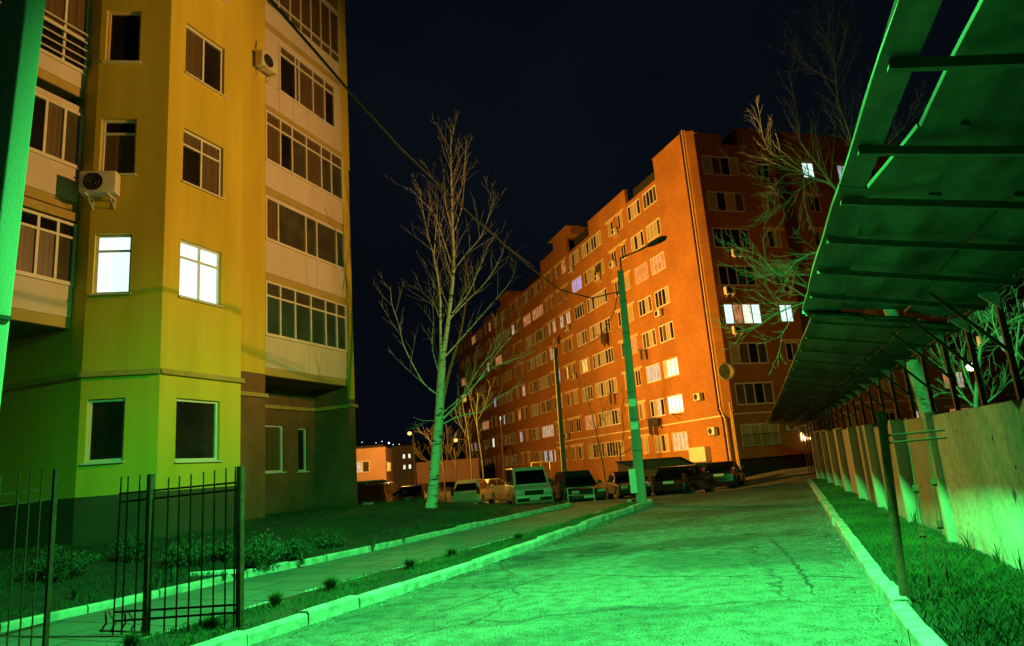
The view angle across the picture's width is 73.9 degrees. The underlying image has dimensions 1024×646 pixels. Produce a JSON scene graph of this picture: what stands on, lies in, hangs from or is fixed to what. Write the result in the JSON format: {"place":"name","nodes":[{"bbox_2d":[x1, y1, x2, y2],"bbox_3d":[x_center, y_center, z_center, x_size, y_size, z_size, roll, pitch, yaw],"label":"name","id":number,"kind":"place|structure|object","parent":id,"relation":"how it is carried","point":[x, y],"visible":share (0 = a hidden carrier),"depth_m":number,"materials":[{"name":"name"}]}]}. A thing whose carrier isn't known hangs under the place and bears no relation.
{"place":"outdoors","nodes":[
{"label":"outdoors","id":0,"kind":"place"},
{"bbox_2d":[0,498,571,622],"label":"lawn","id":1,"kind":"structure","parent":0,"point":[109,568],"depth_m":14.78,"materials":[{"name":"plant"}]},
{"bbox_2d":[22,544,100,580],"bbox_3d":[-7.625,4.028,11.462,1.158,0.587,1.200,-4,-12,0],"label":"shrub","id":2,"kind":"object","parent":1,"relation":"on","point":[61,568],"visible":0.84,"depth_m":11.42,"materials":[{"name":"green plant"}]},
{"bbox_2d":[100,532,156,562],"bbox_3d":[-7.337,4.342,13.173,0.926,0.542,0.934,-13,-15,35],"label":"shrub","id":3,"kind":"object","parent":1,"relation":"on","point":[131,547],"visible":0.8,"depth_m":13.04,"materials":[{"name":"green plant"}]},
{"bbox_2d":[0,0,357,550],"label":"apartment building","id":4,"kind":"structure","parent":1,"relation":"on","point":[183,310],"depth_m":17.64,"materials":[{"name":"yellow paint"}]},
{"bbox_2d":[0,0,90,73],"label":"balcony window","id":5,"kind":"structure","parent":4,"relation":"in","point":[76,13],"depth_m":17.40,"materials":[{"name":"clear glass"}]},
{"bbox_2d":[15,207,76,284],"bbox_3d":[-11.398,-1.971,14.962,0.080,1.560,3.720,-9,-13,20],"label":"balcony window","id":6,"kind":"structure","parent":4,"relation":"in","point":[47,244],"depth_m":16.04,"materials":[{"name":"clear glass"}]},
{"bbox_2d":[29,92,83,168],"bbox_3d":[-11.626,-4.897,15.586,0.080,1.500,3.720,-9,-13,20],"label":"balcony window","id":7,"kind":"structure","parent":4,"relation":"in","point":[56,129],"depth_m":16.72,"materials":[{"name":"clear glass"}]},
{"bbox_2d":[79,171,120,209],"bbox_3d":[-10.066,-3.253,16.651,0.820,0.840,0.465,-2,-12,-9],"label":"air conditioner","id":8,"kind":"object","parent":4,"relation":"attached to","point":[99,184],"visible":1,"depth_m":16.51,"materials":[{"name":"white"}]},
{"bbox_2d":[80,398,124,464],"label":"window","id":9,"kind":"structure","parent":4,"relation":"in","point":[105,426],"depth_m":15.81,"materials":[{"name":"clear glass"}]},
{"bbox_2d":[89,234,131,295],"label":"window","id":10,"kind":"structure","parent":4,"relation":"in","point":[113,252],"depth_m":16.65,"materials":[{"name":"white glass"}]},
{"bbox_2d":[100,120,136,175],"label":"window","id":11,"kind":"structure","parent":4,"relation":"in","point":[118,147],"depth_m":17.30,"materials":[{"name":"clear glass"}]},
{"bbox_2d":[102,12,141,63],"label":"window","id":12,"kind":"structure","parent":4,"relation":"in","point":[124,28],"depth_m":17.95,"materials":[{"name":"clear glass"}]},
{"bbox_2d":[174,398,222,462],"bbox_3d":[-7.852,2.692,16.978,0.230,1.555,1.460,-9,-13,20],"label":"window","id":13,"kind":"structure","parent":4,"relation":"in","point":[196,420],"depth_m":17.04,"materials":[{"name":"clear glass"}]},
{"bbox_2d":[178,240,223,307],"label":"window","id":14,"kind":"structure","parent":4,"relation":"in","point":[199,266],"depth_m":17.88,"materials":[{"name":"white glass"}]},
{"bbox_2d":[181,130,225,199],"bbox_3d":[-8.397,-4.286,18.466,0.230,1.565,1.460,-9,-13,20],"label":"window","id":15,"kind":"structure","parent":4,"relation":"in","point":[201,158],"depth_m":18.53,"materials":[{"name":"clear glass"}]},
{"bbox_2d":[184,25,226,97],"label":"window","id":16,"kind":"structure","parent":4,"relation":"in","point":[203,63],"depth_m":19.18,"materials":[{"name":"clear glass"}]},
{"bbox_2d":[255,49,278,83],"bbox_3d":[-8.492,-8.823,23.520,0.465,0.840,0.820,-9,-13,20],"label":"air conditioner","id":17,"kind":"object","parent":4,"relation":"attached to","point":[266,63],"visible":1,"depth_m":23.35,"materials":[{"name":"white"}]},
{"bbox_2d":[265,425,286,473],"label":"window","id":18,"kind":"structure","parent":4,"relation":"in","point":[273,433],"depth_m":23.78,"materials":[{"name":"glass"}]},
{"bbox_2d":[265,0,339,64],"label":"balcony window","id":19,"kind":"structure","parent":4,"relation":"in","point":[315,19],"depth_m":27.30,"materials":[{"name":"glass"}]},
{"bbox_2d":[298,428,309,472],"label":"window","id":20,"kind":"structure","parent":4,"relation":"in","point":[301,431],"depth_m":25.16,"materials":[{"name":"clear glass"}]},
{"bbox_2d":[265,109,343,201],"bbox_3d":[-7.638,-6.101,25.322,0.080,1.870,4.430,-9,-13,20],"label":"balcony window","id":21,"kind":"structure","parent":4,"relation":"in","point":[286,146],"depth_m":25.11,"materials":[{"name":"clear glass"}]},
{"bbox_2d":[265,196,344,269],"bbox_3d":[-7.409,-3.161,24.695,0.080,1.520,4.430,-9,-13,20],"label":"balcony window","id":22,"kind":"structure","parent":4,"relation":"in","point":[285,225],"depth_m":24.47,"materials":[{"name":"grey glass"}]},
{"bbox_2d":[265,280,347,351],"bbox_3d":[-7.174,-0.147,24.052,0.080,1.820,4.430,-9,-13,20],"label":"balcony window","id":23,"kind":"structure","parent":4,"relation":"in","point":[290,313],"depth_m":23.83,"materials":[{"name":"white glass"}]},
{"bbox_2d":[279,43,334,128],"bbox_3d":[-7.813,-8.969,26.067,0.080,1.920,3.290,-9,-13,20],"label":"balcony window","id":24,"kind":"structure","parent":4,"relation":"in","point":[297,80],"depth_m":25.99,"materials":[{"name":"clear glass"}]},
{"bbox_2d":[157,534,218,568],"bbox_3d":[-6.084,4.305,12.830,1.064,0.601,1.102,-14,-15,38],"label":"shrub","id":25,"kind":"object","parent":1,"relation":"on","point":[195,557],"visible":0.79,"depth_m":12.75,"materials":[{"name":"green plant"}]},
{"bbox_2d":[203,533,244,561],"bbox_3d":[-5.750,4.470,13.554,0.795,0.557,0.753,-4,-12,0],"label":"shrub","id":26,"kind":"object","parent":1,"relation":"on","point":[219,555],"visible":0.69,"depth_m":13.47,"materials":[{"name":"green plant"}]},
{"bbox_2d":[233,528,288,569],"bbox_3d":[-4.636,4.202,12.659,0.990,0.721,1.007,-4,-12,0],"label":"shrub","id":27,"kind":"object","parent":1,"relation":"on","point":[262,555],"visible":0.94,"depth_m":12.55,"materials":[{"name":"green plant"}]},
{"bbox_2d":[276,534,314,560],"bbox_3d":[-4.415,4.518,13.726,0.816,0.503,0.776,-4,-12,0],"label":"shrub","id":28,"kind":"object","parent":1,"relation":"on","point":[294,546],"visible":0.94,"depth_m":13.64,"materials":[{"name":"green plant"}]},
{"bbox_2d":[307,532,345,547],"bbox_3d":[-4.121,4.837,15.176,0.829,0.360,0.802,-4,-12,0],"label":"shrub","id":29,"kind":"object","parent":1,"relation":"on","point":[324,541],"visible":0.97,"depth_m":15.10,"materials":[{"name":"green plant"}]},
{"bbox_2d":[375,109,544,507],"bbox_3d":[-1.727,-0.981,23.624,5.639,15.222,4.442,-4,-12,0],"label":"birch tree","id":30,"kind":"object","parent":1,"relation":"on","point":[434,473],"visible":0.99,"depth_m":23.46,"materials":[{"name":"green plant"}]},
{"bbox_2d":[0,503,620,645],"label":"path","id":31,"kind":"structure","parent":0,"point":[81,630],"depth_m":11.33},
{"bbox_2d":[106,501,639,645],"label":"verge","id":32,"kind":"structure","parent":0,"point":[273,614],"depth_m":9.51,"materials":[{"name":"green plant"}]},
{"bbox_2d":[108,629,154,645],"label":"grass tuft","id":33,"kind":"object","parent":32,"relation":"on","point":[131,639],"visible":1,"depth_m":7.10,"materials":[{"name":"green plant"}]},
{"bbox_2d":[112,466,244,636],"bbox_3d":[-3.875,2.693,7.872,1.833,1.910,0.066,-8,-13,17],"label":"iron fence","id":34,"kind":"object","parent":32,"relation":"on","point":[239,532],"visible":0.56,"depth_m":7.83,"materials":[{"name":"black metal"}]},
{"bbox_2d":[617,236,666,502],"bbox_3d":[4.583,1.413,22.570,2.148,8.832,0.476,-7,-12,12],"label":"utility pole","id":35,"kind":"object","parent":32,"relation":"on","point":[637,480],"visible":0.9,"depth_m":22.41,"materials":[{"name":"grey"}]},
{"bbox_2d":[425,481,603,496],"bbox_3d":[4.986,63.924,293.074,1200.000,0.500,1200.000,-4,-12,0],"label":"ground","id":36,"kind":"structure","parent":0,"point":[450,485],"depth_m":98.35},
{"bbox_2d":[0,468,58,645],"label":"iron fence","id":37,"kind":"object","parent":36,"relation":"on","point":[50,564],"visible":1,"depth_m":7.77,"materials":[{"name":"black metal"}]},
{"bbox_2d":[0,502,570,632],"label":"path kerb","id":38,"kind":"structure","parent":36,"relation":"on","point":[107,604],"depth_m":12.42,"materials":[{"name":"concrete"}]},
{"bbox_2d":[356,445,392,481],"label":"house","id":39,"kind":"structure","parent":36,"relation":"on","point":[374,462],"depth_m":81.88,"materials":[{"name":"paint"}]},
{"bbox_2d":[389,443,424,487],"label":"house","id":40,"kind":"structure","parent":36,"relation":"on","point":[403,463],"depth_m":123.58,"materials":[{"name":"brown brick"}]},
{"bbox_2d":[367,439,463,461],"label":"trees","id":41,"kind":"object","parent":36,"relation":"on","point":[427,455],"visible":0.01,"depth_m":175.60,"materials":[{"name":"brown plant"}]},
{"bbox_2d":[415,458,480,483],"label":"garage","id":42,"kind":"structure","parent":36,"relation":"on","point":[422,472],"depth_m":96.74,"materials":[{"name":"brown metal"}]},
{"bbox_2d":[583,386,642,466],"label":"bare tree","id":43,"kind":"object","parent":36,"relation":"on","point":[620,454],"visible":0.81,"depth_m":41.94,"materials":[{"name":"brown plant"}]},
{"bbox_2d":[457,128,1023,481],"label":"apartment building","id":44,"kind":"structure","parent":36,"relation":"on","point":[693,192],"depth_m":56.33,"materials":[{"name":"brick"}]},
{"bbox_2d":[581,230,601,258],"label":"window","id":45,"kind":"structure","parent":44,"relation":"in","point":[591,244],"depth_m":70.14,"materials":[{"name":"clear glass"}]},
{"bbox_2d":[584,259,604,285],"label":"window","id":46,"kind":"structure","parent":44,"relation":"in","point":[599,266],"depth_m":69.39,"materials":[{"name":"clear glass"}]},
{"bbox_2d":[586,288,607,312],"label":"window","id":47,"kind":"structure","parent":44,"relation":"in","point":[594,303],"depth_m":68.88,"materials":[{"name":"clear glass"}]},
{"bbox_2d":[589,316,610,340],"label":"window","id":48,"kind":"structure","parent":44,"relation":"in","point":[597,329],"depth_m":68.40,"materials":[{"name":"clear glass"}]},
{"bbox_2d":[592,347,613,369],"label":"window","id":49,"kind":"structure","parent":44,"relation":"in","point":[604,357],"depth_m":67.67,"materials":[{"name":"grey glass"}]},
{"bbox_2d":[595,377,617,397],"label":"window","id":50,"kind":"structure","parent":44,"relation":"in","point":[609,386],"depth_m":67.07,"materials":[{"name":"white glass"}]},
{"bbox_2d":[598,408,620,427],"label":"window","id":51,"kind":"structure","parent":44,"relation":"in","point":[611,421],"depth_m":66.30,"materials":[{"name":"white glass"}]},
{"bbox_2d":[601,440,624,457],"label":"window","id":52,"kind":"structure","parent":44,"relation":"in","point":[617,444],"depth_m":65.97,"materials":[{"name":"grey glass"}]},
{"bbox_2d":[642,184,656,209],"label":"window","id":53,"kind":"structure","parent":44,"relation":"in","point":[649,197],"depth_m":58.64,"materials":[{"name":"grey glass"}]},
{"bbox_2d":[642,328,656,349],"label":"window","id":54,"kind":"structure","parent":44,"relation":"in","point":[649,337],"depth_m":58.90,"materials":[{"name":"grey glass"}]},
{"bbox_2d":[646,218,660,242],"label":"window","id":55,"kind":"structure","parent":44,"relation":"in","point":[653,230],"depth_m":58.00,"materials":[{"name":"grey glass"}]},
{"bbox_2d":[646,363,660,383],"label":"window","id":56,"kind":"structure","parent":44,"relation":"in","point":[653,374],"depth_m":58.29,"materials":[{"name":"white glass"}]},
{"bbox_2d":[650,398,664,417],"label":"window","id":57,"kind":"structure","parent":44,"relation":"in","point":[657,407],"depth_m":57.64,"materials":[{"name":"white glass"}]},
{"bbox_2d":[650,251,665,275],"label":"window","id":58,"kind":"structure","parent":44,"relation":"in","point":[657,263],"depth_m":57.41,"materials":[{"name":"pink"}]},
{"bbox_2d":[654,285,669,308],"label":"window","id":59,"kind":"structure","parent":44,"relation":"in","point":[662,298],"depth_m":56.77,"materials":[{"name":"black glass"}]},
{"bbox_2d":[654,434,669,452],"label":"window","id":60,"kind":"structure","parent":44,"relation":"in","point":[661,441],"depth_m":57.05,"materials":[{"name":"white glass"}]},
{"bbox_2d":[658,320,674,343],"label":"window","id":61,"kind":"structure","parent":44,"relation":"in","point":[666,331],"depth_m":56.14,"materials":[{"name":"white glass"}]},
{"bbox_2d":[663,357,678,378],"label":"window","id":62,"kind":"structure","parent":44,"relation":"in","point":[670,366],"depth_m":55.54,"materials":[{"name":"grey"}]},
{"bbox_2d":[667,393,683,414],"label":"window","id":63,"kind":"structure","parent":44,"relation":"in","point":[675,402],"depth_m":54.92,"materials":[{"name":"white glass"}]},
{"bbox_2d":[671,431,688,450],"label":"window","id":64,"kind":"structure","parent":44,"relation":"in","point":[679,439],"depth_m":54.32,"materials":[{"name":"glass"}]},
{"bbox_2d":[688,446,711,461],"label":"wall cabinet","id":65,"kind":"object","parent":44,"relation":"attached to","point":[699,454],"depth_m":50.69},
{"bbox_2d":[701,155,739,176],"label":"window","id":66,"kind":"structure","parent":44,"relation":"in","point":[712,165],"depth_m":53.14,"materials":[{"name":"black glass"}]},
{"bbox_2d":[706,191,744,211],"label":"window","id":67,"kind":"structure","parent":44,"relation":"in","point":[717,200],"depth_m":52.52,"materials":[{"name":"black glass"}]},
{"bbox_2d":[718,362,734,379],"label":"satellite dish","id":68,"kind":"object","parent":44,"relation":"attached to","point":[726,370],"visible":1,"depth_m":47.99,"materials":[{"name":"metal"}]},
{"bbox_2d":[712,227,750,248],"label":"window","id":69,"kind":"structure","parent":44,"relation":"in","point":[734,233],"depth_m":51.91,"materials":[{"name":"black glass"}]},
{"bbox_2d":[717,265,756,285],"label":"window","id":70,"kind":"structure","parent":44,"relation":"in","point":[728,276],"depth_m":51.25,"materials":[{"name":"black glass"}]},
{"bbox_2d":[723,303,762,324],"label":"window","id":71,"kind":"structure","parent":44,"relation":"in","point":[751,318],"depth_m":50.67,"materials":[{"name":"white glass"}]},
{"bbox_2d":[728,342,768,364],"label":"window","id":72,"kind":"structure","parent":44,"relation":"in","point":[748,352],"depth_m":50.05,"materials":[{"name":"black glass"}]},
{"bbox_2d":[734,381,774,404],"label":"window","id":73,"kind":"structure","parent":44,"relation":"in","point":[748,393],"depth_m":49.44,"materials":[{"name":"grey glass"}]},
{"bbox_2d":[740,423,781,446],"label":"window","id":74,"kind":"structure","parent":44,"relation":"in","point":[755,429],"depth_m":48.82,"materials":[{"name":"glass"}]},
{"bbox_2d":[750,156,772,176],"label":"window","id":75,"kind":"structure","parent":44,"relation":"in","point":[759,160],"depth_m":54.36,"materials":[{"name":"black glass"}]},
{"bbox_2d":[761,227,783,247],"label":"window","id":76,"kind":"structure","parent":44,"relation":"in","point":[771,233],"depth_m":53.11,"materials":[{"name":"brown glass"}]},
{"bbox_2d":[773,301,796,321],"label":"window","id":77,"kind":"structure","parent":44,"relation":"in","point":[790,311],"depth_m":51.89,"materials":[{"name":"white glass"}]},
{"bbox_2d":[779,339,800,360],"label":"window","id":78,"kind":"structure","parent":44,"relation":"in","point":[791,345],"depth_m":51.25,"materials":[{"name":"black glass"}]},
{"bbox_2d":[936,333,964,352],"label":"window","id":79,"kind":"structure","parent":44,"relation":"in","point":[948,339],"depth_m":56.69,"materials":[{"name":"black glass"}]},
{"bbox_2d":[937,368,971,388],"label":"window","id":80,"kind":"structure","parent":44,"relation":"in","point":[964,384],"depth_m":55.96,"materials":[{"name":"white glass"}]},
{"bbox_2d":[705,0,937,416],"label":"bare tree","id":81,"kind":"object","parent":36,"relation":"on","point":[914,367],"visible":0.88,"depth_m":18.85,"materials":[{"name":"brown plant"}]},
{"bbox_2d":[810,398,1023,570],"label":"concrete wall","id":82,"kind":"structure","parent":36,"relation":"on","point":[977,456],"depth_m":9.11,"materials":[{"name":"grey concrete"}]},
{"bbox_2d":[924,418,950,597],"bbox_3d":[4.354,1.843,6.976,0.055,1.754,1.613,-12,-14,32],"label":"tie rod","id":83,"kind":"object","parent":82,"relation":"attached to","point":[939,523],"visible":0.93,"depth_m":6.86,"materials":[{"name":"green metal"}]},
{"bbox_2d":[911,276,1023,411],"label":"bare tree","id":84,"kind":"object","parent":36,"relation":"on","point":[981,347],"visible":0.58,"depth_m":14.11,"materials":[{"name":"brown plant"}]},
{"bbox_2d":[974,269,1023,380],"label":"bare tree","id":85,"kind":"object","parent":36,"relation":"on","point":[1017,341],"visible":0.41,"depth_m":11.72,"materials":[{"name":"brown plant"}]},
{"bbox_2d":[249,466,909,645],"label":"road","id":86,"kind":"structure","parent":0,"point":[682,614],"depth_m":8.47,"materials":[{"name":"grey asphalt"}]},
{"bbox_2d":[0,0,45,403],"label":"utility pole","id":87,"kind":"object","parent":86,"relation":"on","point":[21,24],"visible":1,"depth_m":5.04,"materials":[{"name":"metal"}]},
{"bbox_2d":[268,0,617,298],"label":"overhead cable","id":88,"kind":"object","parent":87,"relation":"attached to","point":[284,16],"visible":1,"depth_m":12.74,"materials":[{"name":"black plastic"}]},
{"bbox_2d":[192,499,652,645],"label":"kerb","id":89,"kind":"structure","parent":86,"relation":"on","point":[303,618],"depth_m":9.14,"materials":[{"name":"concrete"}]},
{"bbox_2d":[504,466,552,505],"bbox_3d":[0.780,8.555,35.485,2.260,2.060,4.808,-3,-12,-8],"label":"parked van","id":90,"kind":"object","parent":86,"relation":"on","point":[525,485],"visible":0.96,"depth_m":33.95,"materials":[{"name":"white paint"}]},
{"bbox_2d":[553,348,566,470],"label":"utility pole","id":91,"kind":"object","parent":86,"relation":"on","point":[561,436],"visible":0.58,"depth_m":41.97,"materials":[{"name":"grey metal"}]},
{"bbox_2d":[267,494,902,645],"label":"grit","id":92,"kind":"object","parent":86,"relation":"on","point":[662,577],"visible":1,"depth_m":8.81,"materials":[{"name":"gravel"}]},
{"bbox_2d":[616,457,703,491],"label":"shed","id":93,"kind":"structure","parent":86,"relation":"on","point":[651,466],"depth_m":40.15,"materials":[{"name":"metal"}]},
{"bbox_2d":[807,479,947,645],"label":"kerb","id":94,"kind":"structure","parent":86,"relation":"on","point":[914,628],"depth_m":6.82,"materials":[{"name":"concrete"}]},
{"bbox_2d":[767,0,1023,474],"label":"canopy","id":95,"kind":"object","parent":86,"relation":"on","point":[928,219],"visible":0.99,"depth_m":6.39,"materials":[{"name":"metal"}]},
{"bbox_2d":[345,0,978,446],"label":"sky","id":96,"kind":"structure","parent":0,"point":[567,106],"materials":[{"name":"black"}]},
{"bbox_2d":[790,467,816,484],"bbox_3d":[-11.265,9.889,33.873,72.000,0.500,26.000,-4,-12,0],"label":"parking area","id":97,"kind":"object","parent":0,"point":[803,472],"visible":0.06,"depth_m":38.52,"materials":[{"name":"asphalt"}]},
{"bbox_2d":[357,482,405,505],"bbox_3d":[-7.070,9.547,36.643,2.260,1.800,4.708,-5,-12,4],"label":"parked car","id":98,"kind":"object","parent":97,"relation":"on","point":[369,494],"visible":0.35,"depth_m":34.74,"materials":[{"name":"black paint"}]},
{"bbox_2d":[399,485,427,502],"bbox_3d":[-5.677,10.377,40.325,2.080,1.500,4.108,-5,-12,2],"label":"parked car","id":99,"kind":"object","parent":97,"relation":"on","point":[418,492],"visible":0.23,"depth_m":38.68,"materials":[{"name":"black paint"}]},
{"bbox_2d":[451,478,496,504],"bbox_3d":[-2.165,9.928,39.745,2.060,1.600,4.008,-7,-12,12],"label":"parked car","id":100,"kind":"object","parent":97,"relation":"on","point":[473,490],"visible":0.89,"depth_m":38.19,"materials":[{"name":"beige paint"}]},
{"bbox_2d":[550,470,606,502],"bbox_3d":[3.193,8.106,33.400,2.120,1.700,4.308,-2,-12,-10],"label":"parked car","id":101,"kind":"object","parent":97,"relation":"on","point":[562,482],"visible":0.85,"depth_m":32.66,"materials":[{"name":"paint"}]},
{"bbox_2d":[582,378,617,495],"bbox_3d":[5.116,6.690,39.389,2.515,7.379,1.460,0,-13,-21],"label":"birch tree","id":102,"kind":"object","parent":97,"relation":"on","point":[598,442],"visible":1,"depth_m":39.33,"materials":[{"name":"brown plant"}]},
{"bbox_2d":[604,470,651,498],"bbox_3d":[5.911,8.360,35.055,2.020,1.480,4.208,-4,-12,-4],"label":"parked car","id":103,"kind":"object","parent":97,"relation":"on","point":[617,483],"visible":0.73,"depth_m":34.39,"materials":[{"name":"paint"}]},
{"bbox_2d":[651,465,715,495],"bbox_3d":[8.423,7.714,33.113,2.080,1.550,4.308,-12,-14,33],"label":"parked car","id":104,"kind":"object","parent":97,"relation":"on","point":[684,479],"visible":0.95,"depth_m":31.73,"materials":[{"name":"black paint"}]},
{"bbox_2d":[702,460,744,487],"bbox_3d":[11.810,8.456,37.831,2.080,1.530,4.308,-10,-13,23],"label":"parked car","id":105,"kind":"object","parent":97,"relation":"on","point":[731,472],"visible":0.75,"depth_m":36.18,"materials":[{"name":"black paint"}]},
{"bbox_2d":[812,478,1023,645],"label":"verge","id":106,"kind":"structure","parent":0,"point":[917,610],"depth_m":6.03,"materials":[{"name":"plant"}]},
{"bbox_2d":[876,411,946,602],"bbox_3d":[3.832,1.743,6.380,0.641,1.874,0.082,-11,-14,28],"label":"metal post","id":107,"kind":"object","parent":106,"relation":"on","point":[884,435],"visible":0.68,"depth_m":6.47,"materials":[{"name":"green metal"}]},
{"bbox_2d":[905,418,932,604],"bbox_3d":[4.282,1.879,7.189,0.055,1.784,2.111,-12,-14,30],"label":"tie rod","id":108,"kind":"object","parent":106,"relation":"attached to","point":[922,534],"visible":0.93,"depth_m":6.97,"materials":[{"name":"metal"}]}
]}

